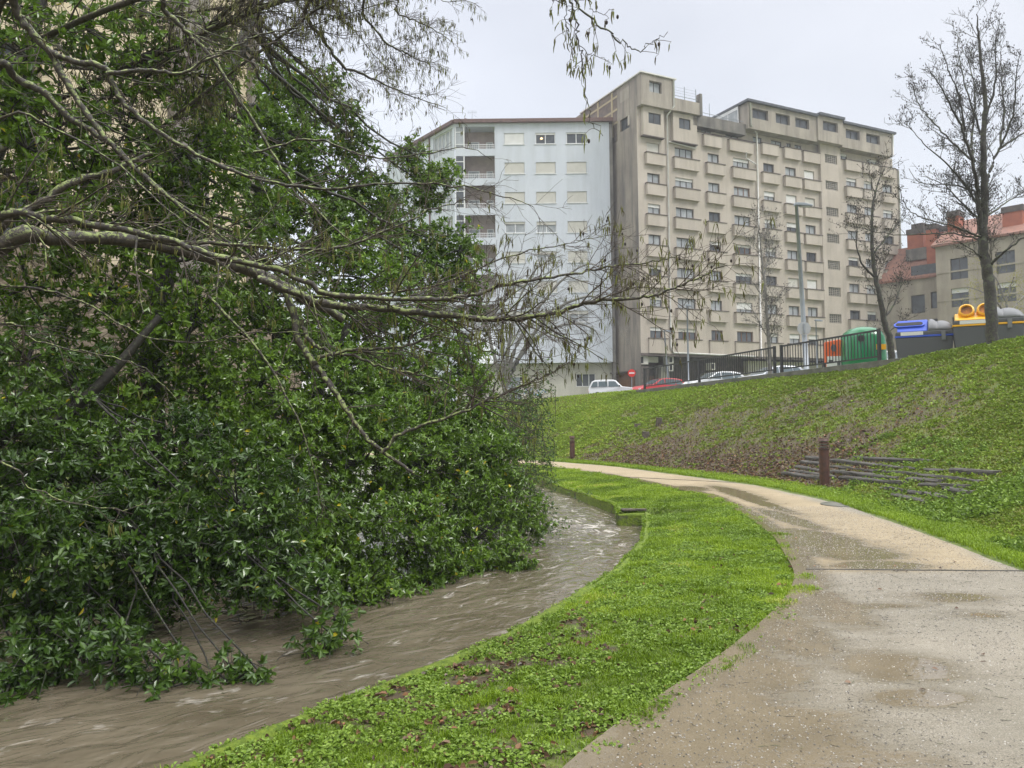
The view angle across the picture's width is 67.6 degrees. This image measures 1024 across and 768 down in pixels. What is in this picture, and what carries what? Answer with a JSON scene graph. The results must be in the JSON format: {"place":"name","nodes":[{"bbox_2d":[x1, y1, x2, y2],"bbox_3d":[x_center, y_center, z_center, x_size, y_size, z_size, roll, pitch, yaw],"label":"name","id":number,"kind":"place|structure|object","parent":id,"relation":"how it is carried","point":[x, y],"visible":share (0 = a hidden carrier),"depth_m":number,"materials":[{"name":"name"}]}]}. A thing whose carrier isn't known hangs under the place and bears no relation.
{"place":"outdoors","nodes":[
{"label":"outdoors","id":0,"kind":"place"},
{"bbox_2d":[0,0,259,293],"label":"apartment building","id":1,"kind":"structure","parent":0,"point":[167,114],"depth_m":21.25,"materials":[{"name":"beige concrete"}]},
{"bbox_2d":[2,467,362,610],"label":"bank","id":2,"kind":"structure","parent":0,"point":[95,566],"depth_m":9.53,"materials":[{"name":"soil"}]},
{"bbox_2d":[0,0,273,257],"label":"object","id":3,"kind":"object","parent":2,"relation":"on","point":[21,144],"visible":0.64,"depth_m":7.94,"materials":[{"name":"plant"}]},
{"bbox_2d":[0,245,301,471],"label":"stone wall","id":4,"kind":"structure","parent":2,"relation":"on","point":[88,315],"depth_m":14.69,"materials":[{"name":"stone"}]},
{"bbox_2d":[0,309,372,707],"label":"evergreen shrub","id":5,"kind":"object","parent":2,"relation":"on","point":[56,579],"visible":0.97,"depth_m":6.81,"materials":[{"name":"green plant"}]},
{"bbox_2d":[0,13,492,522],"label":"evergreen tree","id":6,"kind":"object","parent":2,"relation":"on","point":[300,91],"visible":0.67,"depth_m":10.66,"materials":[{"name":"green plant"}]},
{"bbox_2d":[0,0,569,277],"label":"alder tree","id":7,"kind":"object","parent":2,"relation":"on","point":[226,17],"visible":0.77,"depth_m":8.08,"materials":[{"name":"brown plant"}]},
{"bbox_2d":[173,323,558,617],"bbox_3d":[-1.439,0.957,10.174,5.697,3.602,4.120,1,-3,-31],"label":"evergreen shrub","id":8,"kind":"object","parent":2,"relation":"on","point":[478,479],"visible":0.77,"depth_m":9.50,"materials":[{"name":"green plant"}]},
{"bbox_2d":[0,128,775,539],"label":"alder tree","id":9,"kind":"object","parent":2,"relation":"on","point":[116,232],"visible":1,"depth_m":5.15,"materials":[{"name":"brown plant"}]},
{"bbox_2d":[418,356,594,542],"bbox_3d":[-0.417,1.416,14.341,3.237,3.751,5.150,0,-2,-14],"label":"bramble thicket","id":10,"kind":"object","parent":2,"relation":"on","point":[533,417],"visible":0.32,"depth_m":13.45,"materials":[{"name":"green plant"}]},
{"bbox_2d":[0,463,641,767],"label":"river water","id":11,"kind":"structure","parent":0,"point":[61,724],"depth_m":6.25,"materials":[{"name":"liquid"}]},
{"bbox_2d":[422,384,709,457],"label":"grass","id":12,"kind":"structure","parent":0,"point":[579,397],"depth_m":39.09,"materials":[{"name":"plant"}]},
{"bbox_2d":[205,339,1023,767],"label":"ground","id":13,"kind":"structure","parent":0,"point":[549,763],"depth_m":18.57,"materials":[{"name":"plant"}]},
{"bbox_2d":[175,512,650,767],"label":"river wall","id":14,"kind":"structure","parent":13,"relation":"on","point":[272,729],"depth_m":5.17,"materials":[{"name":"plant"}]},
{"bbox_2d":[154,463,821,767],"bbox_3d":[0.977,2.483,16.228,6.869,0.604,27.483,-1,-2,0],"label":"grass","id":15,"kind":"structure","parent":13,"relation":"on","point":[603,484],"depth_m":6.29,"materials":[{"name":"plant"}]},
{"bbox_2d":[383,115,615,399],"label":"apartment building","id":16,"kind":"structure","parent":13,"relation":"on","point":[547,154],"depth_m":75.87,"materials":[{"name":"paint"}]},
{"bbox_2d":[434,129,451,157],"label":"window","id":17,"kind":"structure","parent":16,"relation":"in","point":[442,141],"depth_m":78.03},
{"bbox_2d":[435,188,452,215],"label":"window","id":18,"kind":"structure","parent":16,"relation":"in","point":[447,199],"depth_m":77.26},
{"bbox_2d":[504,133,524,144],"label":"window","id":19,"kind":"structure","parent":16,"relation":"in","point":[509,138],"depth_m":76.10,"materials":[{"name":"white glass"}]},
{"bbox_2d":[504,163,524,174],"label":"window","id":20,"kind":"structure","parent":16,"relation":"in","point":[511,168],"depth_m":75.98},
{"bbox_2d":[504,192,524,203],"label":"window","id":21,"kind":"structure","parent":16,"relation":"in","point":[520,196],"depth_m":75.85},
{"bbox_2d":[504,222,525,233],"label":"window","id":22,"kind":"structure","parent":16,"relation":"in","point":[519,227],"depth_m":75.80,"materials":[{"name":"glass"}]},
{"bbox_2d":[505,252,525,263],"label":"window","id":23,"kind":"structure","parent":16,"relation":"in","point":[522,256],"depth_m":75.61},
{"bbox_2d":[535,133,554,144],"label":"window","id":24,"kind":"structure","parent":16,"relation":"in","point":[540,138],"depth_m":76.17,"materials":[{"name":"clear glass"}]},
{"bbox_2d":[535,162,556,173],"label":"window","id":25,"kind":"structure","parent":16,"relation":"in","point":[545,167],"depth_m":75.98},
{"bbox_2d":[535,192,556,203],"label":"window","id":26,"kind":"structure","parent":16,"relation":"in","point":[550,198],"depth_m":75.85,"materials":[{"name":"plastic"}]},
{"bbox_2d":[536,222,556,233],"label":"window","id":27,"kind":"structure","parent":16,"relation":"in","point":[552,225],"depth_m":75.82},
{"bbox_2d":[537,251,556,262],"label":"window","id":28,"kind":"structure","parent":16,"relation":"in","point":[541,255],"depth_m":75.65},
{"bbox_2d":[537,281,557,292],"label":"window","id":29,"kind":"structure","parent":16,"relation":"in","point":[554,283],"depth_m":75.50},
{"bbox_2d":[566,133,586,143],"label":"window","id":30,"kind":"structure","parent":16,"relation":"in","point":[571,138],"depth_m":76.17,"materials":[{"name":"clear glass"}]},
{"bbox_2d":[566,162,586,173],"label":"window","id":31,"kind":"structure","parent":16,"relation":"in","point":[572,167],"depth_m":75.98,"materials":[{"name":"plastic"}]},
{"bbox_2d":[567,192,587,202],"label":"window","id":32,"kind":"structure","parent":16,"relation":"in","point":[575,197],"depth_m":75.85,"materials":[{"name":"plastic"}]},
{"bbox_2d":[567,221,587,232],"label":"window","id":33,"kind":"structure","parent":16,"relation":"in","point":[575,225],"depth_m":75.74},
{"bbox_2d":[567,251,587,262],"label":"window","id":34,"kind":"structure","parent":16,"relation":"in","point":[571,255],"depth_m":75.63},
{"bbox_2d":[568,281,588,292],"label":"window","id":35,"kind":"structure","parent":16,"relation":"in","point":[573,283],"depth_m":75.50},
{"bbox_2d":[569,311,589,322],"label":"window","id":36,"kind":"structure","parent":16,"relation":"in","point":[572,312],"depth_m":75.45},
{"bbox_2d":[576,374,594,386],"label":"window","id":37,"kind":"structure","parent":16,"relation":"in","point":[587,379],"depth_m":76.13,"materials":[{"name":"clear glass"}]},
{"bbox_2d":[436,465,622,516],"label":"river wall","id":38,"kind":"structure","parent":13,"relation":"on","point":[605,506],"depth_m":18.46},
{"bbox_2d":[569,436,574,458],"bbox_3d":[2.530,2.670,32.118,0.256,0.970,0.256,-1,-2,0],"label":"bollard light","id":39,"kind":"object","parent":13,"relation":"on","point":[572,446],"visible":0.99,"depth_m":32.03,"materials":[{"name":"metal"}]},
{"bbox_2d":[549,0,670,150],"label":"alder tree","id":40,"kind":"object","parent":13,"relation":"on","point":[570,19],"visible":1,"depth_m":3.94,"materials":[{"name":"brown plant"}]},
{"bbox_2d":[202,521,1023,767],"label":"fallen leaves","id":41,"kind":"object","parent":13,"relation":"on","point":[473,722],"depth_m":4.35,"materials":[{"name":"plant"}]},
{"bbox_2d":[616,513,643,525],"bbox_3d":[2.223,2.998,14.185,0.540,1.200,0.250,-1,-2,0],"label":"stone step","id":42,"kind":"object","parent":13,"relation":"on","point":[628,519],"visible":0.24,"depth_m":14.08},
{"bbox_2d":[686,304,690,383],"bbox_3d":[11.171,-2.162,48.121,0.344,5.741,0.260,-1,-2,0],"label":"street lamp","id":43,"kind":"object","parent":13,"relation":"on","point":[688,305],"visible":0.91,"depth_m":48.09,"materials":[{"name":"grey metal"}]},
{"bbox_2d":[576,70,901,387],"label":"apartment building","id":44,"kind":"structure","parent":13,"relation":"on","point":[685,177],"depth_m":78.10,"materials":[{"name":"beige concrete"}]},
{"bbox_2d":[612,373,634,387],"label":"garage door","id":45,"kind":"structure","parent":44,"relation":"in","point":[624,379],"depth_m":74.30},
{"bbox_2d":[647,173,658,182],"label":"window","id":46,"kind":"structure","parent":44,"relation":"in","point":[654,178],"depth_m":73.86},
{"bbox_2d":[648,235,659,244],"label":"window","id":47,"kind":"structure","parent":44,"relation":"in","point":[652,238],"depth_m":73.65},
{"bbox_2d":[648,112,659,124],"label":"window","id":48,"kind":"structure","parent":44,"relation":"in","point":[653,118],"depth_m":73.54,"materials":[{"name":"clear glass"}]},
{"bbox_2d":[649,82,659,93],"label":"window","id":49,"kind":"structure","parent":44,"relation":"in","point":[653,87],"depth_m":73.56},
{"bbox_2d":[650,327,661,337],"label":"window","id":50,"kind":"structure","parent":44,"relation":"in","point":[658,334],"depth_m":73.22,"materials":[{"name":"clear glass"}]},
{"bbox_2d":[675,178,691,187],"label":"window","id":51,"kind":"structure","parent":44,"relation":"in","point":[680,182],"depth_m":75.47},
{"bbox_2d":[675,148,691,157],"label":"window","id":52,"kind":"structure","parent":44,"relation":"in","point":[678,152],"depth_m":75.63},
{"bbox_2d":[676,238,692,247],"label":"window","id":53,"kind":"structure","parent":44,"relation":"in","point":[680,241],"depth_m":75.12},
{"bbox_2d":[676,208,692,217],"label":"window","id":54,"kind":"structure","parent":44,"relation":"in","point":[680,212],"depth_m":75.39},
{"bbox_2d":[679,118,689,129],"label":"window","id":55,"kind":"structure","parent":44,"relation":"in","point":[683,123],"depth_m":75.12,"materials":[{"name":"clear glass"}]},
{"bbox_2d":[677,268,693,277],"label":"window","id":56,"kind":"structure","parent":44,"relation":"in","point":[680,273],"depth_m":75.01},
{"bbox_2d":[678,329,694,338],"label":"window","id":57,"kind":"structure","parent":44,"relation":"in","point":[691,332],"depth_m":74.88,"materials":[{"name":"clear glass"}]},
{"bbox_2d":[678,298,694,308],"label":"window","id":58,"kind":"structure","parent":44,"relation":"in","point":[681,301],"depth_m":75.01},
{"bbox_2d":[733,158,747,167],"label":"window","id":59,"kind":"structure","parent":44,"relation":"in","point":[736,162],"depth_m":78.82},
{"bbox_2d":[734,187,748,196],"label":"window","id":60,"kind":"structure","parent":44,"relation":"in","point":[737,191],"depth_m":78.75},
{"bbox_2d":[736,302,751,311],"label":"window","id":61,"kind":"structure","parent":44,"relation":"in","point":[739,309],"depth_m":78.15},
{"bbox_2d":[737,332,751,341],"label":"window","id":62,"kind":"structure","parent":44,"relation":"in","point":[741,336],"depth_m":78.15,"materials":[{"name":"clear glass"}]},
{"bbox_2d":[752,109,765,119],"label":"window","id":63,"kind":"structure","parent":44,"relation":"in","point":[757,114],"depth_m":79.26,"materials":[{"name":"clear glass"}]},
{"bbox_2d":[776,114,787,124],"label":"window","id":64,"kind":"structure","parent":44,"relation":"in","point":[780,119],"depth_m":80.73,"materials":[{"name":"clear glass"}]},
{"bbox_2d":[823,122,835,131],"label":"window","id":65,"kind":"structure","parent":44,"relation":"in","point":[826,126],"depth_m":83.53,"materials":[{"name":"grey glass"}]},
{"bbox_2d":[636,358,901,392],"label":"kerb","id":66,"kind":"structure","parent":13,"relation":"on","point":[872,364],"depth_m":28.48,"materials":[{"name":"concrete"}]},
{"bbox_2d":[643,328,881,388],"bbox_3d":[9.317,-0.777,31.552,0.090,1.503,14.186,0,-2,-23],"label":"railing","id":67,"kind":"object","parent":66,"relation":"on","point":[823,364],"visible":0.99,"depth_m":29.79,"materials":[{"name":"metal"}]},
{"bbox_2d":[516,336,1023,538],"bbox_3d":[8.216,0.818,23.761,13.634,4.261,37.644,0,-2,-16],"label":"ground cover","id":68,"kind":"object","parent":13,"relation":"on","point":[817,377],"visible":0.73,"depth_m":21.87,"materials":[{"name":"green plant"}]},
{"bbox_2d":[520,456,1023,568],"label":"grass","id":69,"kind":"structure","parent":13,"relation":"on","point":[968,536],"depth_m":12.75,"materials":[{"name":"plant"}]},
{"bbox_2d":[568,364,986,487],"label":"leaf litter","id":70,"kind":"object","parent":13,"relation":"on","point":[734,468],"visible":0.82,"depth_m":21.93,"materials":[{"name":"brown plant"}]},
{"bbox_2d":[781,471,818,479],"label":"timber sleeper","id":71,"kind":"object","parent":13,"relation":"on","point":[798,475],"visible":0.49,"depth_m":18.83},
{"bbox_2d":[794,202,812,369],"bbox_3d":[11.968,-3.762,31.171,0.714,7.322,0.260,-1,-2,0],"label":"street lamp","id":72,"kind":"object","parent":13,"relation":"on","point":[800,270],"visible":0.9,"depth_m":31.14,"materials":[{"name":"grey metal"}]},
{"bbox_2d":[797,322,810,334],"bbox_3d":[11.796,-2.243,30.865,0.540,0.540,0.050,-1,-2,0],"label":"traffic sign","id":73,"kind":"object","parent":72,"relation":"attached to","point":[803,328],"visible":1,"depth_m":30.87,"materials":[{"name":"grey"}]},
{"bbox_2d":[818,438,829,484],"bbox_3d":[7.120,1.786,17.439,0.256,1.100,0.256,-1,-2,0],"label":"bollard light","id":74,"kind":"object","parent":13,"relation":"on","point":[824,473],"visible":0.95,"depth_m":17.35,"materials":[{"name":"metal"}]},
{"bbox_2d":[829,470,874,476],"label":"timber sleeper","id":75,"kind":"object","parent":13,"relation":"on","point":[854,473],"visible":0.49,"depth_m":17.21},
{"bbox_2d":[830,465,873,472],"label":"timber sleeper","id":76,"kind":"object","parent":13,"relation":"on","point":[849,467],"visible":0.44,"depth_m":17.81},
{"bbox_2d":[830,459,880,466],"bbox_3d":[8.126,1.926,18.034,0.236,0.241,1.968,0,-2,-7],"label":"timber sleeper","id":77,"kind":"object","parent":13,"relation":"on","point":[850,462],"visible":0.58,"depth_m":18.05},
{"bbox_2d":[838,476,907,485],"bbox_3d":[7.621,2.107,16.179,0.240,0.319,2.470,0,-2,-4],"label":"timber sleeper","id":78,"kind":"object","parent":13,"relation":"on","point":[864,479],"visible":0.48,"depth_m":16.11,"materials":[{"name":"wood"}]},
{"bbox_2d":[827,134,929,358],"bbox_3d":[13.447,-4.659,28.326,3.630,8.526,2.744,-1,-2,0],"label":"bare tree","id":79,"kind":"object","parent":13,"relation":"on","point":[886,328],"visible":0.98,"depth_m":28.11,"materials":[{"name":"brown plant"}]},
{"bbox_2d":[853,456,934,462],"bbox_3d":[8.503,1.746,17.060,0.243,0.279,2.741,0,-2,-8],"label":"timber sleeper","id":80,"kind":"object","parent":13,"relation":"on","point":[885,459],"visible":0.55,"depth_m":17.07,"materials":[{"name":"wood"}]},
{"bbox_2d":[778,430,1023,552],"bbox_3d":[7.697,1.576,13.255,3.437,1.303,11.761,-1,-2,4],"label":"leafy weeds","id":81,"kind":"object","parent":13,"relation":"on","point":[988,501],"visible":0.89,"depth_m":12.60,"materials":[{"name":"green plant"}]},
{"bbox_2d":[880,486,921,494],"bbox_3d":[7.444,2.093,14.473,0.240,0.260,1.559,-1,-2,0],"label":"timber sleeper","id":82,"kind":"object","parent":13,"relation":"on","point":[910,492],"visible":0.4,"depth_m":14.20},
{"bbox_2d":[891,493,926,502],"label":"timber sleeper","id":83,"kind":"object","parent":13,"relation":"on","point":[909,497],"visible":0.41,"depth_m":13.76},
{"bbox_2d":[878,464,948,472],"bbox_3d":[8.321,1.825,15.902,0.242,0.264,2.412,-1,-2,-3],"label":"timber sleeper","id":84,"kind":"object","parent":13,"relation":"on","point":[910,467],"visible":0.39,"depth_m":15.80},
{"bbox_2d":[905,477,946,482],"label":"timber sleeper","id":85,"kind":"object","parent":13,"relation":"on","point":[931,480],"visible":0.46,"depth_m":14.45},
{"bbox_2d":[855,0,1023,343],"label":"bare tree","id":86,"kind":"object","parent":13,"relation":"on","point":[981,199],"visible":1,"depth_m":21.55,"materials":[{"name":"brown plant"}]},
{"bbox_2d":[918,482,971,488],"bbox_3d":[7.799,1.905,13.755,0.243,0.312,1.323,0,-2,-5],"label":"timber sleeper","id":87,"kind":"object","parent":13,"relation":"on","point":[941,484],"visible":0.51,"depth_m":13.74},
{"bbox_2d":[917,473,984,482],"bbox_3d":[8.137,1.813,14.150,0.232,0.231,1.906,-1,-2,-1],"label":"timber sleeper","id":88,"kind":"object","parent":13,"relation":"on","point":[949,477],"visible":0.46,"depth_m":14.03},
{"bbox_2d":[879,204,1023,350],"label":"apartment building","id":89,"kind":"structure","parent":13,"relation":"on","point":[942,272],"depth_m":79.98,"materials":[{"name":"stone"}]},
{"bbox_2d":[912,295,924,313],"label":"window","id":90,"kind":"structure","parent":89,"relation":"in","point":[918,301],"depth_m":84.13,"materials":[{"name":"grey glass"}]},
{"bbox_2d":[951,257,967,279],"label":"window","id":91,"kind":"structure","parent":89,"relation":"in","point":[959,263],"depth_m":79.05,"materials":[{"name":"grey glass"}]},
{"bbox_2d":[952,287,968,306],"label":"window","id":92,"kind":"structure","parent":89,"relation":"in","point":[963,292],"depth_m":78.95,"materials":[{"name":"grey glass"}]},
{"bbox_2d":[997,250,1015,273],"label":"window","id":93,"kind":"structure","parent":89,"relation":"in","point":[1010,257],"depth_m":75.80,"materials":[{"name":"grey glass"}]},
{"bbox_2d":[998,282,1016,302],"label":"window","id":94,"kind":"structure","parent":89,"relation":"in","point":[1013,298],"depth_m":75.69,"materials":[{"name":"grey glass"}]},
{"bbox_2d":[942,487,974,494],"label":"timber sleeper","id":95,"kind":"object","parent":13,"relation":"on","point":[953,490],"visible":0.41,"depth_m":13.02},
{"bbox_2d":[949,468,1000,475],"bbox_3d":[8.429,1.667,13.904,0.234,0.269,1.210,0,-2,-3],"label":"timber sleeper","id":96,"kind":"object","parent":13,"relation":"on","point":[968,471],"visible":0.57,"depth_m":13.82,"materials":[{"name":"wood"}]},
{"bbox_2d":[259,0,1023,397],"label":"sky","id":97,"kind":"structure","parent":0,"point":[844,58],"materials":[{"name":"white"}]},
{"bbox_2d":[365,453,1023,767],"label":"path","id":98,"kind":"structure","parent":0,"point":[751,496],"depth_m":4.74,"materials":[{"name":"concrete"}]},
{"bbox_2d":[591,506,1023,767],"bbox_3d":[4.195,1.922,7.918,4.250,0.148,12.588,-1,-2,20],"label":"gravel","id":99,"kind":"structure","parent":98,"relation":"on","point":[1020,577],"depth_m":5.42,"materials":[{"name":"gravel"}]},
{"bbox_2d":[639,497,986,767],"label":"fallen leaves","id":100,"kind":"object","parent":98,"relation":"on","point":[848,681],"visible":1,"depth_m":4.95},
{"bbox_2d":[820,501,849,506],"bbox_3d":[6.130,2.223,14.078,0.840,0.028,0.840,-1,-2,0],"label":"manhole cover","id":101,"kind":"object","parent":98,"relation":"on","point":[834,504],"visible":0.45,"depth_m":14.04,"materials":[{"name":"concrete"}]},
{"bbox_2d":[806,569,1023,570],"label":"path edging","id":102,"kind":"object","parent":98,"relation":"on","point":[916,569],"visible":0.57,"depth_m":7.87,"materials":[{"name":"concrete"}]},
{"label":"road","id":103,"kind":"structure","parent":0,"visible":0},
{"bbox_2d":[459,239,630,392],"bbox_3d":[1.930,-4.644,51.931,11.901,10.592,6.811,-1,-2,0],"label":"weeping tree","id":104,"kind":"object","parent":103,"relation":"on","point":[515,362],"visible":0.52,"depth_m":51.76,"materials":[{"name":"plant"}]},
{"bbox_2d":[588,380,631,393],"bbox_3d":[7.787,0.444,59.523,3.687,1.550,1.680,-1,-2,7],"label":"parked car","id":105,"kind":"object","parent":103,"relation":"on","point":[596,386],"visible":0.32,"depth_m":58.90,"materials":[{"name":"white paint"}]},
{"bbox_2d":[631,378,683,389],"bbox_3d":[10.984,0.318,57.021,4.067,1.480,1.860,0,-2,-20],"label":"parked car","id":106,"kind":"object","parent":103,"relation":"on","point":[648,387],"visible":0.15,"depth_m":56.37,"materials":[{"name":"red paint"}]},
{"bbox_2d":[683,371,743,383],"bbox_3d":[13.279,-0.058,50.031,4.067,1.480,1.880,0,-2,-14],"label":"parked car","id":107,"kind":"object","parent":103,"relation":"on","point":[721,378],"visible":0.1,"depth_m":49.36,"materials":[{"name":"white paint"}]},
{"bbox_2d":[730,195,793,373],"bbox_3d":[11.566,-4.420,35.041,2.846,8.782,3.008,-1,-2,0],"label":"bare tree","id":108,"kind":"object","parent":103,"relation":"on","point":[766,241],"visible":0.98,"depth_m":35.16,"materials":[{"name":"brown wood"}]},
{"bbox_2d":[738,366,803,377],"bbox_3d":[15.476,-0.326,45.539,4.067,1.480,1.900,0,-2,-11],"label":"parked car","id":109,"kind":"object","parent":103,"relation":"on","point":[778,371],"visible":0.1,"depth_m":44.98,"materials":[{"name":"silver metal"}]},
{"bbox_2d":[824,340,840,366],"bbox_3d":[12.485,-1.048,29.646,0.678,1.300,0.628,-1,-2,18],"label":"collection bin","id":110,"kind":"object","parent":103,"relation":"on","point":[833,364],"visible":0.46,"depth_m":29.39,"materials":[{"name":"orange plastic"}]},
{"bbox_2d":[840,327,886,364],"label":"bottle bank","id":111,"kind":"structure","parent":103,"relation":"on","point":[883,341],"depth_m":28.48,"materials":[{"name":"plastic"}]},
{"bbox_2d":[894,319,953,357],"bbox_3d":[13.711,-1.466,25.460,1.733,1.372,1.316,-2,-3,29],"label":"recycling container","id":112,"kind":"object","parent":103,"relation":"on","point":[913,337],"visible":0.9,"depth_m":25.00,"materials":[{"name":"grey plastic"}]},
{"bbox_2d":[944,256,1023,313],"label":"budding tree","id":113,"kind":"object","parent":103,"relation":"on","point":[1007,295],"visible":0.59,"depth_m":33.13,"materials":[{"name":"brown plant"}]},
{"bbox_2d":[952,303,1023,348],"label":"recycling container","id":114,"kind":"object","parent":103,"relation":"on","point":[968,326],"visible":0.73,"depth_m":23.80,"materials":[{"name":"grey plastic"}]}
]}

